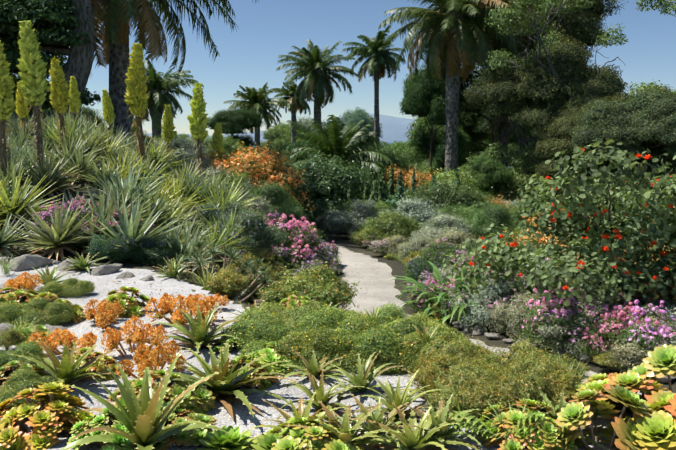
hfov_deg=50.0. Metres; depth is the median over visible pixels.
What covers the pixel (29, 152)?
puya rosette
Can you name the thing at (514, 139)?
olive tree
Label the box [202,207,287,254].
daisy shrub
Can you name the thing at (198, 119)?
puya spike
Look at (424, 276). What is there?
lilac shrub
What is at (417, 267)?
violet flowering shrub
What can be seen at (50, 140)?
puya rosette
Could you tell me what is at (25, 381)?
cushion plant
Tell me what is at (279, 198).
fine shrub
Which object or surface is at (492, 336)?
edging rock
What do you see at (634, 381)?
aeonium plant
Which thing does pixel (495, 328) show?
grey shrub
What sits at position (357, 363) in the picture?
cushion plant
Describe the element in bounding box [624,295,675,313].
grey shrub
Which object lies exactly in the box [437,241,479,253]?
violet flowering shrub
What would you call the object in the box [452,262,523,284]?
pink flowering shrub
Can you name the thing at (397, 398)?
aloe
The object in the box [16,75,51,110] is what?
dark tree
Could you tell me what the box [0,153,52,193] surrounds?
puya rosette
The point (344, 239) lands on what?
ground
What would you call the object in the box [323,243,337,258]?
lilac shrub
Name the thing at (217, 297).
spent aeonium flower
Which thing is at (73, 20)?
leaning cypress tree
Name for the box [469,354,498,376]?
heath plant
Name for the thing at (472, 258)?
pink flowering shrub
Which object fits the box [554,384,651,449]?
aeonium plant
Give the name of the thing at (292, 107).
palm tree
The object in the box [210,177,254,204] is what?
puya rosette
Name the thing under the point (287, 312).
cushion plant
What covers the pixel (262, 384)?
aeonium plant
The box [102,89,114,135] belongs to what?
puya spike
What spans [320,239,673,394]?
garden path
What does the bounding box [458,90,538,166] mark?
dark tree
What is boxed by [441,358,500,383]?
heath plant
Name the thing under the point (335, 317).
cushion plant
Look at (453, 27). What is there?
palm tree
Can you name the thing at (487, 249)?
dark shrub
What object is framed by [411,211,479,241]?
shrub
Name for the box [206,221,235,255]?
puya rosette
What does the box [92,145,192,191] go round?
puya rosette
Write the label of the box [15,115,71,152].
puya rosette
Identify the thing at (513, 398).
heath plant
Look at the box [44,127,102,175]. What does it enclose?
puya rosette
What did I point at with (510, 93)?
olive tree
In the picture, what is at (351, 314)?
cushion plant
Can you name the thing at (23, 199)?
puya rosette
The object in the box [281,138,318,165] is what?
dark tree
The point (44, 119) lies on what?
puya rosette
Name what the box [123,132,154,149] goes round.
shrub
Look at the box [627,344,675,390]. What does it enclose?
aeonium plant
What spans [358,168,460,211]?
echium plant
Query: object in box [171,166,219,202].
puya rosette
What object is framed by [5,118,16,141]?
puya rosette
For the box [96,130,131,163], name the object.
puya rosette
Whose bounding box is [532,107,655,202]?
bush
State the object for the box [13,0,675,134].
sky
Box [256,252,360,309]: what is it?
shrub
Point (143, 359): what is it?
spent aeonium flower
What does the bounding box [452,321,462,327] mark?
edging rock
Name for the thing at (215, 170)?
bank shrub
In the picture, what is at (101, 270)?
rock
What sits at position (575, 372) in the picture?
grass tuft
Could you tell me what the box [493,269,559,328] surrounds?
lilac shrub
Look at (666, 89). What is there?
olive tree
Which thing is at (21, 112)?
puya spike
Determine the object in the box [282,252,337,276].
lilac shrub
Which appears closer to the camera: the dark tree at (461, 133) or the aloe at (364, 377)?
the aloe at (364, 377)
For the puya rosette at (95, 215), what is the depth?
9.88 m
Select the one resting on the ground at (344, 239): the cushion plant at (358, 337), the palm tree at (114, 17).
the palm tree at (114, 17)
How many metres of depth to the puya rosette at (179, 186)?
13.78 m
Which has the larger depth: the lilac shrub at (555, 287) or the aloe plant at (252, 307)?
the lilac shrub at (555, 287)
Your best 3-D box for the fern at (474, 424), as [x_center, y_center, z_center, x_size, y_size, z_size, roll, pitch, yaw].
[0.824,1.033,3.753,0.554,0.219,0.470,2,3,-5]
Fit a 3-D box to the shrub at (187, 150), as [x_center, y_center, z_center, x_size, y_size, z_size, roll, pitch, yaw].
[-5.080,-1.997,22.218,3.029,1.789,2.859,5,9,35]
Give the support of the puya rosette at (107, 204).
on the ground at (344, 239)
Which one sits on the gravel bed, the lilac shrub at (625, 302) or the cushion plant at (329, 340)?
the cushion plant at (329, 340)
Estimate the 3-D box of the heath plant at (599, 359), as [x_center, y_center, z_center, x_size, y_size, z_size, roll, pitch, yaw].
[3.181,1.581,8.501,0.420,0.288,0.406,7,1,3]
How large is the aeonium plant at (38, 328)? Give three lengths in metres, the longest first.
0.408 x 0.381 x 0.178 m
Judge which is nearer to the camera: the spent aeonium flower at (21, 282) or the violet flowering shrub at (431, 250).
the spent aeonium flower at (21, 282)
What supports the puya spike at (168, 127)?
on the ground at (344, 239)
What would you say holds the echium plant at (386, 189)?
on the ground at (344, 239)
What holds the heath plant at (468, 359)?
on the gravel bed
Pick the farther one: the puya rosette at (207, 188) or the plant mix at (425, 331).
the puya rosette at (207, 188)
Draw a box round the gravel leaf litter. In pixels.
[2,247,624,449]
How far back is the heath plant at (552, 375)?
4.14 m
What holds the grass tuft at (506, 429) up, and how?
on the gravel bed
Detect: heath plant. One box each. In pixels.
[0,326,25,349]
[26,339,45,357]
[403,339,481,392]
[416,329,479,365]
[418,319,480,360]
[418,377,464,413]
[423,381,469,419]
[428,353,499,392]
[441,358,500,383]
[449,361,512,418]
[452,379,492,418]
[453,343,485,366]
[466,337,501,359]
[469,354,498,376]
[469,361,499,383]
[480,346,516,382]
[492,323,557,366]
[492,350,529,388]
[495,349,571,410]
[497,342,574,384]
[504,383,535,410]
[508,349,583,400]
[512,354,578,402]
[539,380,557,411]
[543,375,578,410]
[544,348,588,376]
[556,352,586,388]
[574,360,590,375]
[592,351,622,371]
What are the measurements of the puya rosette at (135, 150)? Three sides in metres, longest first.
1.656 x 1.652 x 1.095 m
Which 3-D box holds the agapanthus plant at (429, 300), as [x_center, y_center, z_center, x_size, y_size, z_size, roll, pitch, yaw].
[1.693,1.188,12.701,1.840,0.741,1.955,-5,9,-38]
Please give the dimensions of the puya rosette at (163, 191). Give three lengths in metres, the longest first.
1.804 x 1.583 x 1.180 m
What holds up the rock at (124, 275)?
on the gravel bed
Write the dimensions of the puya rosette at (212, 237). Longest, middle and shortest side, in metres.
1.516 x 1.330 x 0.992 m
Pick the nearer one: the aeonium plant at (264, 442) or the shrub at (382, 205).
the aeonium plant at (264, 442)
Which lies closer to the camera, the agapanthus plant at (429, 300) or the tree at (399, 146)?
the agapanthus plant at (429, 300)
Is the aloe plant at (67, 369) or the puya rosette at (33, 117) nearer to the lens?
the aloe plant at (67, 369)
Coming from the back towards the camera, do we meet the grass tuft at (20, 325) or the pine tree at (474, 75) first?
the pine tree at (474, 75)
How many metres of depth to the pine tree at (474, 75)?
49.95 m
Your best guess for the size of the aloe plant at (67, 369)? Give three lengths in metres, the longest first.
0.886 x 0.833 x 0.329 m
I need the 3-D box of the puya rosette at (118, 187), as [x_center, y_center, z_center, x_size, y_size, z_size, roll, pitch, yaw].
[-3.611,-0.510,11.996,1.569,1.040,1.573,-5,14,-24]
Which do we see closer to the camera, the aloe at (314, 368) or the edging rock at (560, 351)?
the aloe at (314, 368)
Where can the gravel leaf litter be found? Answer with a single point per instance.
(341, 397)
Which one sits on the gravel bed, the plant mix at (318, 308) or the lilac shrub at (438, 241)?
the plant mix at (318, 308)
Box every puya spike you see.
[0,40,16,176]
[15,82,29,135]
[16,20,56,193]
[49,56,71,158]
[68,76,81,128]
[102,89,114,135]
[124,43,150,166]
[132,118,137,141]
[161,104,175,172]
[187,83,208,182]
[210,123,224,159]
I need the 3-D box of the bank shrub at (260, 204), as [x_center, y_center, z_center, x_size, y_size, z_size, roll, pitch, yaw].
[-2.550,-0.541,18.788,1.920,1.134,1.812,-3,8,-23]
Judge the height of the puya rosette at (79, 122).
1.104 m
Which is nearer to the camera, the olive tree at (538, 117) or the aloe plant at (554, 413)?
the aloe plant at (554, 413)
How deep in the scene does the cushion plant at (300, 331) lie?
5.42 m
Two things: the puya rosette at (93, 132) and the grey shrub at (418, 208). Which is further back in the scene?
the grey shrub at (418, 208)
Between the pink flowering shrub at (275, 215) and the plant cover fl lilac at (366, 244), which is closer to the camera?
the pink flowering shrub at (275, 215)
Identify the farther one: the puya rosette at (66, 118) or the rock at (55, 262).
the puya rosette at (66, 118)
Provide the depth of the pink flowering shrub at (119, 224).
10.33 m
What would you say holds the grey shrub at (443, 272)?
on the ground at (344, 239)
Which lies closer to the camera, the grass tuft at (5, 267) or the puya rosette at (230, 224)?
the grass tuft at (5, 267)
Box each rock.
[0,257,13,264]
[0,278,12,288]
[0,323,14,334]
[9,254,51,271]
[44,324,66,340]
[51,259,61,264]
[54,259,78,271]
[92,264,120,275]
[115,271,134,278]
[139,275,153,280]
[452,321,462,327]
[463,323,475,331]
[471,325,487,335]
[484,333,502,339]
[502,338,514,343]
[552,346,570,355]
[577,354,593,362]
[655,375,672,383]
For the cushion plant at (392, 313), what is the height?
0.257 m
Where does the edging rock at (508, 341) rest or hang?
on the ground at (344, 239)
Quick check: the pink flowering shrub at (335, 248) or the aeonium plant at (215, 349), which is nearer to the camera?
the aeonium plant at (215, 349)
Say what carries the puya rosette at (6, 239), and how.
on the ground at (344, 239)
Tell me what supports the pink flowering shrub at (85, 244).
on the ground at (344, 239)
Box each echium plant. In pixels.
[303,161,410,232]
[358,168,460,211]
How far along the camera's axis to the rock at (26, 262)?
8.77 m
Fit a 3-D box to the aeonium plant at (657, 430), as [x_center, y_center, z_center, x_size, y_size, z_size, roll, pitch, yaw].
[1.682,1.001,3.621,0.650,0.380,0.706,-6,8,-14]
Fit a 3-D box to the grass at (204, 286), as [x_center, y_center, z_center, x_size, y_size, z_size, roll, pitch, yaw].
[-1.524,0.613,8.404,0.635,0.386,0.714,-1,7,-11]
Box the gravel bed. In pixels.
[0,264,675,449]
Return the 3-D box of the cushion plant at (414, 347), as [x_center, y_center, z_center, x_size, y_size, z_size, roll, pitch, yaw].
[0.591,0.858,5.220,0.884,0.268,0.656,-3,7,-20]
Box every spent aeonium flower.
[3,271,42,291]
[25,328,96,354]
[82,299,122,328]
[101,315,168,357]
[115,339,186,381]
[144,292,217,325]
[183,293,229,310]
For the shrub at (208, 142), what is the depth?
34.70 m
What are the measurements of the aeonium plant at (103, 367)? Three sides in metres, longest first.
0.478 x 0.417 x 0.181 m
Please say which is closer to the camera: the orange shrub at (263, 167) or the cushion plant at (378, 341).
the cushion plant at (378, 341)
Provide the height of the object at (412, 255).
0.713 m
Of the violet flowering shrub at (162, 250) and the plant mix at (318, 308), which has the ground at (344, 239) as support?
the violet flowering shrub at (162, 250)
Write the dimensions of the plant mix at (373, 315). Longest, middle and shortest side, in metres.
0.466 x 0.389 x 0.210 m
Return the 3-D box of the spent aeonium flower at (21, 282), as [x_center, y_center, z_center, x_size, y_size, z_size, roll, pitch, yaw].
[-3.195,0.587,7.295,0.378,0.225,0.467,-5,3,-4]
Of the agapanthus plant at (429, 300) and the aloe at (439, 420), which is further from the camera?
the agapanthus plant at (429, 300)
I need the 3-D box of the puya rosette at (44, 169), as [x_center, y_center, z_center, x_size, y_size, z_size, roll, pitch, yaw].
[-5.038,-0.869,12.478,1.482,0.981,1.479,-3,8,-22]
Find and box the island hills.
[144,113,414,142]
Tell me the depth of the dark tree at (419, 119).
84.88 m
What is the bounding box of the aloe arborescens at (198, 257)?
[166,237,275,302]
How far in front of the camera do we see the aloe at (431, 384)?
4.38 m
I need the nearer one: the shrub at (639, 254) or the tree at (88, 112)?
the shrub at (639, 254)
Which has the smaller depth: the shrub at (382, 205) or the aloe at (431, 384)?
the aloe at (431, 384)
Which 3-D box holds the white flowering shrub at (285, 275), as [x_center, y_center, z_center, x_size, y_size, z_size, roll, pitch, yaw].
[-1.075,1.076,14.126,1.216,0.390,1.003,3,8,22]
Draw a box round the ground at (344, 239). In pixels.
[0,127,675,392]
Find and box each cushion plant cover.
[253,250,262,257]
[383,253,397,259]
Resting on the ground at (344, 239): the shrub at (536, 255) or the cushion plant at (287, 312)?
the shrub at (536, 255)
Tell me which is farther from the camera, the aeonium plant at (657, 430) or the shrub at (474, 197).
the shrub at (474, 197)
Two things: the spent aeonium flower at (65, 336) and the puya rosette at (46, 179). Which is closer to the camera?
the spent aeonium flower at (65, 336)
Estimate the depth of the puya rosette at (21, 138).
14.68 m
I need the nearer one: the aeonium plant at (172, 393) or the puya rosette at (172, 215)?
the aeonium plant at (172, 393)
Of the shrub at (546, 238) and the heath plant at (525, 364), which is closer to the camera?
the heath plant at (525, 364)
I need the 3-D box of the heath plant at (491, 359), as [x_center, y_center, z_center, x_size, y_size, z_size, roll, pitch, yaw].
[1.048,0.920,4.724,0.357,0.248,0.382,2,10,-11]
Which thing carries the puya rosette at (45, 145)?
on the ground at (344, 239)
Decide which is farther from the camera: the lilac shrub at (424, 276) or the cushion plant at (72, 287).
the lilac shrub at (424, 276)
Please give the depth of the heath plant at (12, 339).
5.17 m
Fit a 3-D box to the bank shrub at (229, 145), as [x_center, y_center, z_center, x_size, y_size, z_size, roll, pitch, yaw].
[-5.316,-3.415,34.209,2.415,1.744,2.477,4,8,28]
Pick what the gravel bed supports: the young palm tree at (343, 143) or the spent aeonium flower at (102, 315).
the spent aeonium flower at (102, 315)
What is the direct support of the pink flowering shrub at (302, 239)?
on the ground at (344, 239)
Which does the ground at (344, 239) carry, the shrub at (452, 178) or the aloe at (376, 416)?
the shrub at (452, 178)
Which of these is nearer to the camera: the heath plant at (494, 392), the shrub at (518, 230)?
the heath plant at (494, 392)
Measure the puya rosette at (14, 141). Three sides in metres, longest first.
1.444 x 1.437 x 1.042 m
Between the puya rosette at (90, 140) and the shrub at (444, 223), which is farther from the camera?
the shrub at (444, 223)
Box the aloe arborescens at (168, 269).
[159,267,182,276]
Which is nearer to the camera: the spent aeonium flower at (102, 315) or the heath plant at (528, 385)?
the heath plant at (528, 385)
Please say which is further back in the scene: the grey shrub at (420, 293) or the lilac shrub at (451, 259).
the lilac shrub at (451, 259)
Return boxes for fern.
[444,411,549,441]
[501,394,575,413]
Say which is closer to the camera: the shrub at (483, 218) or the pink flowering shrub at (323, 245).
the pink flowering shrub at (323, 245)
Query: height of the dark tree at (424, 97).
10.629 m
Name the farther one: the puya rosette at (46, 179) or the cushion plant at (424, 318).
the puya rosette at (46, 179)
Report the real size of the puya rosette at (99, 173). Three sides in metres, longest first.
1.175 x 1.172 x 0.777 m
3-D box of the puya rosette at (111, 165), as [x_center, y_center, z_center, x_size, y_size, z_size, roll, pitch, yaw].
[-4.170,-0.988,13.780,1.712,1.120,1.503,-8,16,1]
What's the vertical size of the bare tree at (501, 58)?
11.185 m
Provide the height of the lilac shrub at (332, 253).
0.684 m
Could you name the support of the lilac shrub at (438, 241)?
on the ground at (344, 239)
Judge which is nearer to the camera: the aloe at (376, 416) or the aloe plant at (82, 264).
the aloe at (376, 416)
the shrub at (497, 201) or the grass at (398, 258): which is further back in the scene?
the shrub at (497, 201)
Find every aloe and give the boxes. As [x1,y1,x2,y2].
[244,391,347,448]
[277,349,343,385]
[280,367,363,418]
[284,400,409,449]
[324,351,402,401]
[335,393,419,449]
[347,400,478,449]
[351,370,440,438]
[385,361,444,399]
[398,392,484,449]
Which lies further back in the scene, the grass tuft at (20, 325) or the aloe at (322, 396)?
the grass tuft at (20, 325)
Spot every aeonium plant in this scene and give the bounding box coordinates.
[0,287,38,305]
[0,360,48,392]
[0,382,93,449]
[13,323,50,346]
[34,292,85,325]
[60,347,120,380]
[67,407,134,449]
[102,286,151,317]
[106,369,194,422]
[152,408,217,449]
[164,380,217,413]
[195,425,257,449]
[212,331,247,353]
[228,355,277,389]
[234,341,293,375]
[247,432,280,449]
[265,415,365,449]
[474,398,577,449]
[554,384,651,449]
[574,372,651,409]
[575,372,675,420]
[601,395,675,449]
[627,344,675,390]
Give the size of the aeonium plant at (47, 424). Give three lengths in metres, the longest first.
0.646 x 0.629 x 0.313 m
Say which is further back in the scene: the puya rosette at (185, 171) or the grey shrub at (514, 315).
the puya rosette at (185, 171)
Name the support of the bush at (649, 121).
on the ground at (344, 239)
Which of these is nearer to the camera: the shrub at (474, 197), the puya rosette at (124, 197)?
the puya rosette at (124, 197)
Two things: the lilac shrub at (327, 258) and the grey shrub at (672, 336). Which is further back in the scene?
the lilac shrub at (327, 258)
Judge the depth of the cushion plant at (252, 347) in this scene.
5.07 m
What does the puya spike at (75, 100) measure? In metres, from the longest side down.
1.786 x 0.381 x 0.330 m
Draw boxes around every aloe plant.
[1,339,130,393]
[29,266,79,285]
[60,349,231,449]
[62,252,106,274]
[136,341,295,419]
[150,303,246,352]
[151,255,191,278]
[212,300,270,326]
[500,387,614,449]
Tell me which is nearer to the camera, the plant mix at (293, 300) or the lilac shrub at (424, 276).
the plant mix at (293, 300)
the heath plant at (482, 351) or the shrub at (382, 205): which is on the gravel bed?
the heath plant at (482, 351)
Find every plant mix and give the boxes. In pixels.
[280,291,310,308]
[295,301,349,321]
[356,307,387,325]
[398,323,440,355]
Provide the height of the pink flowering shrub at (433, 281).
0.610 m
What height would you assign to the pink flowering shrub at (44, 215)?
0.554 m
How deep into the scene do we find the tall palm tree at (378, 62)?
65.89 m
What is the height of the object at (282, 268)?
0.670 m
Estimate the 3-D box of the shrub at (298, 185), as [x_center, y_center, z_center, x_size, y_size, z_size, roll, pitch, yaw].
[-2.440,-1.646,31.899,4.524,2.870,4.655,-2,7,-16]
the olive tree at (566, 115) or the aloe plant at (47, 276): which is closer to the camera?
the aloe plant at (47, 276)
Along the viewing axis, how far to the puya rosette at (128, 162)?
13.97 m
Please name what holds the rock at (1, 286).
on the gravel bed
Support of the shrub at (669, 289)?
on the ground at (344, 239)
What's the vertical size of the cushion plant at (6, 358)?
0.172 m
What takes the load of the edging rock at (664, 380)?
on the gravel bed
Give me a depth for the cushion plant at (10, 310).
5.85 m
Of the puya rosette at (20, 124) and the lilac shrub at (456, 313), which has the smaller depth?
the lilac shrub at (456, 313)
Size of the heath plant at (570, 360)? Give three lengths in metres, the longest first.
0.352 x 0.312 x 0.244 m
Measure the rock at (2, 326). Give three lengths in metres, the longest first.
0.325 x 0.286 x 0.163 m
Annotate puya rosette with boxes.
[0,149,53,191]
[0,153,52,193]
[0,158,66,234]
[0,173,29,229]
[0,179,55,228]
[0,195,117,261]
[0,213,32,256]
[5,115,48,138]
[5,116,43,145]
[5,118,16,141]
[6,127,43,155]
[6,132,33,157]
[6,133,31,152]
[6,133,33,159]
[6,146,89,196]
[7,140,47,161]
[7,141,36,168]
[8,113,30,130]
[10,137,63,174]
[12,106,54,125]
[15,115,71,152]
[16,157,79,198]
[19,107,113,149]
[19,140,60,168]
[20,113,55,132]
[27,116,80,152]
[32,188,98,222]
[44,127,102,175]
[47,111,85,131]
[48,140,105,184]
[49,110,88,130]
[49,110,105,140]
[53,182,149,228]
[56,120,116,166]
[62,207,118,253]
[67,205,136,248]
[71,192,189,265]
[73,158,127,189]
[73,162,167,205]
[74,159,168,213]
[77,178,165,224]
[78,113,114,134]
[78,118,137,157]
[79,123,114,143]
[84,113,105,125]
[90,146,154,186]
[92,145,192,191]
[93,147,152,185]
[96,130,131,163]
[98,145,139,166]
[101,142,139,168]
[104,125,133,144]
[106,143,135,167]
[121,134,171,165]
[121,137,134,150]
[121,180,190,232]
[123,168,202,213]
[126,132,194,176]
[126,152,176,192]
[137,163,225,224]
[146,139,181,178]
[146,194,202,229]
[150,224,226,280]
[154,218,202,250]
[160,213,215,249]
[162,157,212,189]
[166,201,204,234]
[168,223,233,273]
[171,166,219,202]
[181,174,230,205]
[191,174,263,215]
[193,196,228,217]
[193,202,273,255]
[193,216,251,265]
[195,166,221,183]
[195,172,240,198]
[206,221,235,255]
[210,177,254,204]
[217,199,263,217]
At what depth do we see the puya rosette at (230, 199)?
16.54 m
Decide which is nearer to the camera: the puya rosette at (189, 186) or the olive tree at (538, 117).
the puya rosette at (189, 186)
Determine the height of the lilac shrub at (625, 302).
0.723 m
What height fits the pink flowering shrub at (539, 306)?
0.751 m
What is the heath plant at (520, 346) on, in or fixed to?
on the gravel bed
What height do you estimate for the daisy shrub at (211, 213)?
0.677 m
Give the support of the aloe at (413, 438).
on the gravel bed
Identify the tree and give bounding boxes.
[0,0,102,124]
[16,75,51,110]
[33,0,258,138]
[40,104,108,126]
[108,58,203,137]
[205,107,264,146]
[224,82,289,154]
[260,121,305,159]
[274,81,313,142]
[276,39,358,128]
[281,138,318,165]
[287,115,392,176]
[289,116,331,131]
[322,123,379,150]
[330,106,382,137]
[341,25,405,150]
[378,0,538,173]
[380,138,427,166]
[399,63,468,174]
[406,115,497,159]
[407,117,473,160]
[412,125,475,171]
[418,6,600,166]
[435,0,580,200]
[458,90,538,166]
[460,0,627,165]
[463,39,631,203]
[476,53,582,165]
[497,0,666,203]
[513,72,635,185]
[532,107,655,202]
[551,98,599,194]
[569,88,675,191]
[593,84,674,189]
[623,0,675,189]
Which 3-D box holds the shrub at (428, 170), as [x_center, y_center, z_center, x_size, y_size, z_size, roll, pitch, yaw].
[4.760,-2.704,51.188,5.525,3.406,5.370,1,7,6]
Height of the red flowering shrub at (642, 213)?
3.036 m
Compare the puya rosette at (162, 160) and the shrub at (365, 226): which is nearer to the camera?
the puya rosette at (162, 160)
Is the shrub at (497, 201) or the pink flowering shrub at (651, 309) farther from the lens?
the shrub at (497, 201)
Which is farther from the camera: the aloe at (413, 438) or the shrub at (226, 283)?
the shrub at (226, 283)
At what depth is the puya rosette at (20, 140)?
14.81 m
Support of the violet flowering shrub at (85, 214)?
on the ground at (344, 239)
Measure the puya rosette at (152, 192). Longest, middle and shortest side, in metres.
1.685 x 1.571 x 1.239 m
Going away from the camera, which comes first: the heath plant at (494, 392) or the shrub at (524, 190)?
the heath plant at (494, 392)
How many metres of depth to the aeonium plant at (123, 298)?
6.31 m
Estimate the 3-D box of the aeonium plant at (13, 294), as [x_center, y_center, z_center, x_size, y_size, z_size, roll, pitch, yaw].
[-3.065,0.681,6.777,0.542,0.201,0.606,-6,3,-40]
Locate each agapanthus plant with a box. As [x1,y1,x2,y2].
[386,261,486,323]
[394,269,467,316]
[424,275,513,332]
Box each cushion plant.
[0,297,74,325]
[0,302,40,326]
[0,341,47,378]
[0,366,67,414]
[39,278,94,297]
[220,310,336,351]
[229,305,335,330]
[232,339,335,375]
[257,300,354,316]
[270,303,298,321]
[270,314,380,373]
[277,330,357,373]
[283,327,315,334]
[292,309,366,330]
[305,342,396,374]
[311,304,377,349]
[328,325,426,375]
[331,322,397,366]
[349,317,471,371]
[371,341,491,373]
[374,318,472,372]
[375,302,408,325]
[395,311,467,339]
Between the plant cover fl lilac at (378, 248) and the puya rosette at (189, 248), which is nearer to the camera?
the puya rosette at (189, 248)
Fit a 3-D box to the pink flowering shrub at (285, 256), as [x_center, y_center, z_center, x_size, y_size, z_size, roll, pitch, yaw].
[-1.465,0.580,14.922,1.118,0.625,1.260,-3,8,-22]
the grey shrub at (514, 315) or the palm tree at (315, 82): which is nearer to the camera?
the grey shrub at (514, 315)
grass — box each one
[180,259,227,290]
[389,251,403,260]
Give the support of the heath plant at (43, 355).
on the gravel bed
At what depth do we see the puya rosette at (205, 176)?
18.48 m
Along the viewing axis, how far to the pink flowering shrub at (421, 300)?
12.12 m
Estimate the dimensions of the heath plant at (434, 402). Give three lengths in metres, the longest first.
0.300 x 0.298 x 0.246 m
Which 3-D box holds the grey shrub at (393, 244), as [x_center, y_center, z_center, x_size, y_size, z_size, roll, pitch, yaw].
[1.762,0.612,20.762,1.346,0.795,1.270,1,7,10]
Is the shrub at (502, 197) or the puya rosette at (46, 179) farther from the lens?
the shrub at (502, 197)
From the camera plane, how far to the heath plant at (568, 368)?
4.45 m
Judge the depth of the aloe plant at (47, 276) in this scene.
7.60 m
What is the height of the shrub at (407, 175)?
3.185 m
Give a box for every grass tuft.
[0,255,17,274]
[0,313,40,343]
[269,309,299,325]
[420,378,484,421]
[475,397,563,443]
[544,352,596,389]
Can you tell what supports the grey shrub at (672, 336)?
on the ground at (344, 239)
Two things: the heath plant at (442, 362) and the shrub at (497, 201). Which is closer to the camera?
the heath plant at (442, 362)
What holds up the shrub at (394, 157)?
on the ground at (344, 239)
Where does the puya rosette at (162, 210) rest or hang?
on the ground at (344, 239)
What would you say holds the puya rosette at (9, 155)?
on the ground at (344, 239)
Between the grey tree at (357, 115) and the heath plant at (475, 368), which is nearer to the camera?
the heath plant at (475, 368)
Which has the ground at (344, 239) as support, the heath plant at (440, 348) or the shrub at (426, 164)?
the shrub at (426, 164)
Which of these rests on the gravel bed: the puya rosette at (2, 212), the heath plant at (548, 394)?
the heath plant at (548, 394)
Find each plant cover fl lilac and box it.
[215,243,254,259]
[362,233,383,247]
[367,238,391,254]
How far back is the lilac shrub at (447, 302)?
11.67 m
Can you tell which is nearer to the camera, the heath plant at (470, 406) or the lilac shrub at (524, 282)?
the heath plant at (470, 406)
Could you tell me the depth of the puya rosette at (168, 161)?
19.23 m
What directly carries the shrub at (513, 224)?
on the ground at (344, 239)
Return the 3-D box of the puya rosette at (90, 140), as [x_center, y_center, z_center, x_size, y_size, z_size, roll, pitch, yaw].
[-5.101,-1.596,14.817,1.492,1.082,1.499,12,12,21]
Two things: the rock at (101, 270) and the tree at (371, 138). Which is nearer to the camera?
the rock at (101, 270)
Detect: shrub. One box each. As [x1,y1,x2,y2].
[31,200,99,240]
[45,196,98,212]
[62,204,111,232]
[67,220,112,248]
[84,232,141,262]
[107,209,156,237]
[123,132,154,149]
[128,235,182,265]
[148,133,215,174]
[191,200,244,228]
[201,165,260,193]
[202,138,212,149]
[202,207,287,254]
[203,140,315,210]
[204,134,246,158]
[206,167,255,191]
[227,186,275,214]
[247,180,307,221]
[256,252,360,309]
[265,211,289,227]
[266,213,332,269]
[267,244,290,268]
[278,145,376,223]
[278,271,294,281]
[280,157,310,197]
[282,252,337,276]
[315,209,343,233]
[319,251,336,274]
[320,242,330,252]
[322,243,340,267]
[323,196,388,234]
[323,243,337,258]
[326,241,340,262]
[327,196,392,232]
[349,141,427,184]
[350,216,377,241]
[357,163,438,192]
[361,207,425,242]
[370,193,443,231]
[382,232,411,254]
[391,234,428,260]
[396,175,487,210]
[402,248,425,259]
[402,253,446,283]
[406,270,432,289]
[407,277,454,312]
[410,211,474,242]
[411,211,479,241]
[411,280,468,316]
[413,281,438,311]
[415,166,500,199]
[416,241,474,264]
[417,157,462,179]
[417,201,476,231]
[418,165,438,177]
[424,228,476,250]
[426,238,451,246]
[432,272,507,312]
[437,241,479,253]
[438,247,499,280]
[439,250,469,271]
[439,277,490,304]
[441,276,530,331]
[442,138,675,333]
[443,241,504,269]
[445,282,513,324]
[446,182,495,210]
[452,252,494,279]
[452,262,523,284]
[463,202,520,244]
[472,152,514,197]
[481,195,520,209]
[486,289,538,340]
[486,308,510,332]
[491,165,526,204]
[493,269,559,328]
[494,165,543,202]
[499,213,604,260]
[501,197,523,207]
[502,250,551,267]
[503,281,567,303]
[506,194,553,225]
[506,219,524,231]
[510,223,533,234]
[514,287,576,351]
[524,295,628,357]
[526,288,611,359]
[540,280,632,343]
[547,332,586,356]
[549,227,603,257]
[570,240,672,265]
[578,302,675,368]
[592,307,674,378]
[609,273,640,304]
[610,300,675,370]
[615,292,639,307]
[620,266,675,306]
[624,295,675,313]
[637,296,675,321]
[653,308,675,345]
[666,321,675,377]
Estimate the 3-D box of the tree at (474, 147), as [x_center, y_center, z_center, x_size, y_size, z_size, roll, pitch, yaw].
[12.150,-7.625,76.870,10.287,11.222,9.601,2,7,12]
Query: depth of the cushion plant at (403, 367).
4.96 m
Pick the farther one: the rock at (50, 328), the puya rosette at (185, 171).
the puya rosette at (185, 171)
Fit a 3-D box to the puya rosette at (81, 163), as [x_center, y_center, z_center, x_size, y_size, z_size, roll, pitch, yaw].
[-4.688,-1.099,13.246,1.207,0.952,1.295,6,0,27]
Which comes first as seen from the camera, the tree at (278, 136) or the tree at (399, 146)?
the tree at (399, 146)
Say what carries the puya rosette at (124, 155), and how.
on the ground at (344, 239)

